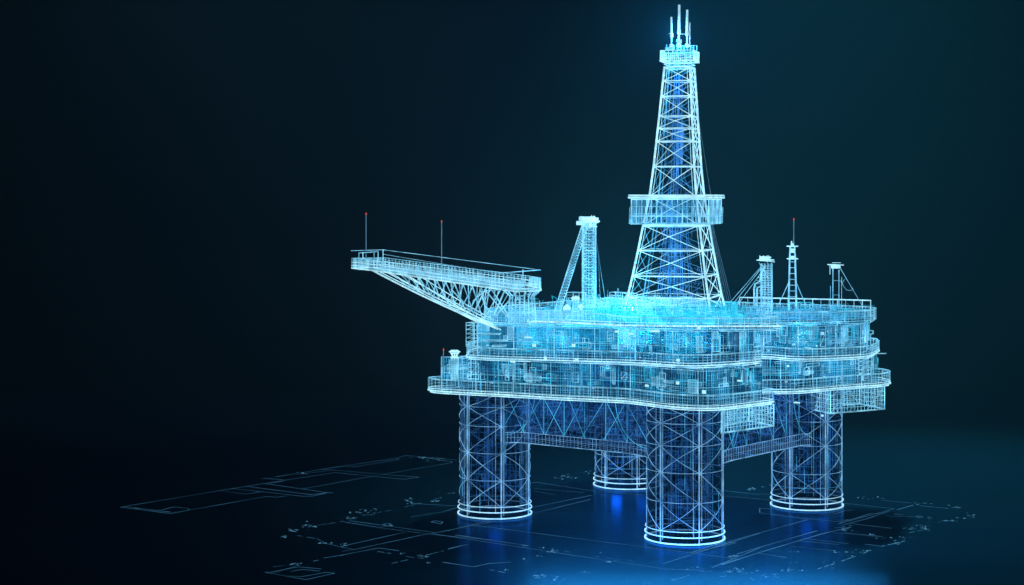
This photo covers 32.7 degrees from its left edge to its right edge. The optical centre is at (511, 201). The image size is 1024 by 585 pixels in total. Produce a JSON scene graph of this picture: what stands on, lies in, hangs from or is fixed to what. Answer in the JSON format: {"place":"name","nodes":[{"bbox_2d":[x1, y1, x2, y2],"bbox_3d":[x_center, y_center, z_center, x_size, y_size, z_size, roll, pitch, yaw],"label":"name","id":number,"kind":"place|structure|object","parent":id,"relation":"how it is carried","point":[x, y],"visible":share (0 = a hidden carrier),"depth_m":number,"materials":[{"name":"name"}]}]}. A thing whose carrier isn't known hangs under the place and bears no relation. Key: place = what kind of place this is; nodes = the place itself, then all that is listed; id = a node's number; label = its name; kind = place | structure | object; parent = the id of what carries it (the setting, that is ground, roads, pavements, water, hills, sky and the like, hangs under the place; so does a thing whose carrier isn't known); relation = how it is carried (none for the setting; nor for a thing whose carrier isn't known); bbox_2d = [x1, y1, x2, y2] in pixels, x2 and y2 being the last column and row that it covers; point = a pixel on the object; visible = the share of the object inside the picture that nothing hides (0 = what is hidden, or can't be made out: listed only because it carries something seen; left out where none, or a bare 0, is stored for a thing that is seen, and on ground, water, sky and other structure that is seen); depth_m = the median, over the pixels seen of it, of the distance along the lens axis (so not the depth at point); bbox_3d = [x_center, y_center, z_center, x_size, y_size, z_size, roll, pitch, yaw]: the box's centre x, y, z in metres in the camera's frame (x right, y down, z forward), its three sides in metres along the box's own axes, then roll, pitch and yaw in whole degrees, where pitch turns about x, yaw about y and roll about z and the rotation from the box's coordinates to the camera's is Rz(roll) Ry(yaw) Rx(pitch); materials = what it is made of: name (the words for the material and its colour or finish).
{"place":"outdoors","nodes":[
{"label":"outdoors","id":0,"kind":"place"},
{"bbox_2d":[0,0,1023,391],"bbox_3d":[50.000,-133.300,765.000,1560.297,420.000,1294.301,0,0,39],"label":"backdrop","id":1,"kind":"structure","parent":0,"point":[192,192],"depth_m":823.56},
{"bbox_2d":[0,392,1023,584],"bbox_3d":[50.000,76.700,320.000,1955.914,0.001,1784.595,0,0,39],"label":"floor","id":2,"kind":"structure","parent":0,"point":[79,471],"depth_m":442.13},
{"bbox_2d":[122,455,451,513],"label":"floor drawing","id":3,"kind":"object","parent":2,"relation":"on","point":[286,486],"visible":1,"depth_m":468.28,"materials":[{"name":"blue"}]},
{"bbox_2d":[266,492,488,579],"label":"floor drawing","id":4,"kind":"object","parent":2,"relation":"on","point":[371,539],"visible":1,"depth_m":396.01,"materials":[{"name":"blue"}]},
{"bbox_2d":[447,471,759,583],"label":"floor drawing","id":5,"kind":"object","parent":2,"relation":"on","point":[609,542],"visible":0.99,"depth_m":386.73,"materials":[{"name":"blue"}]},
{"bbox_2d":[427,288,890,545],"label":"oil platform","id":6,"kind":"structure","parent":2,"relation":"on","point":[685,419],"depth_m":415.01,"materials":[{"name":"blue metal"}]},
{"bbox_2d":[351,250,541,329],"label":"helideck","id":7,"kind":"object","parent":6,"relation":"attached to","point":[454,276],"visible":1,"depth_m":419.18,"materials":[{"name":"blue metal"}]},
{"bbox_2d":[441,220,441,269],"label":"whip antenna","id":8,"kind":"object","parent":7,"relation":"on","point":[441,244],"visible":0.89,"depth_m":429.93,"materials":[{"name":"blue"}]},
{"bbox_2d":[447,350,468,379],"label":"beacon tower","id":9,"kind":"structure","parent":6,"relation":"on","point":[455,366],"depth_m":415.90,"materials":[{"name":"blue"}]},
{"bbox_2d":[563,304,570,309],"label":"valve stack","id":10,"kind":"object","parent":6,"relation":"on","point":[566,307],"visible":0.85,"depth_m":423.70,"materials":[{"name":"blue"}]},
{"bbox_2d":[571,296,583,311],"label":"valve stack","id":11,"kind":"object","parent":6,"relation":"on","point":[577,298],"visible":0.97,"depth_m":423.74,"materials":[{"name":"blue"}]},
{"bbox_2d":[554,215,606,318],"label":"pedestal crane","id":12,"kind":"object","parent":6,"relation":"on","point":[589,221],"visible":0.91,"depth_m":430.70,"materials":[{"name":"blue metal"}]},
{"bbox_2d":[623,5,732,312],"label":"drilling derrick","id":13,"kind":"object","parent":6,"relation":"on","point":[679,216],"visible":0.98,"depth_m":429.81,"materials":[{"name":"blue metal"}]},
{"bbox_2d":[730,255,774,313],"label":"derrick crane","id":14,"kind":"object","parent":6,"relation":"on","point":[767,259],"visible":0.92,"depth_m":435.59,"materials":[{"name":"blue metal"}]},
{"bbox_2d":[778,241,805,308],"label":"lattice mast","id":15,"kind":"object","parent":6,"relation":"on","point":[794,258],"visible":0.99,"depth_m":437.72,"materials":[{"name":"blue metal"}]},
{"bbox_2d":[827,264,861,308],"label":"loading davit","id":16,"kind":"object","parent":6,"relation":"attached to","point":[837,266],"visible":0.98,"depth_m":439.95,"materials":[{"name":"blue metal"}]},
{"bbox_2d":[851,330,873,348],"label":"davit","id":17,"kind":"object","parent":6,"relation":"attached to","point":[866,333],"visible":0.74,"depth_m":429.95,"materials":[{"name":"blue metal"}]},
{"bbox_2d":[861,366,871,385],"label":"davit","id":18,"kind":"object","parent":6,"relation":"attached to","point":[862,375],"visible":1,"depth_m":429.95,"materials":[{"name":"blue metal"}]},
{"bbox_2d":[723,489,969,577],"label":"floor drawing","id":19,"kind":"object","parent":2,"relation":"on","point":[844,527],"visible":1,"depth_m":401.75,"materials":[{"name":"blue"}]}
]}

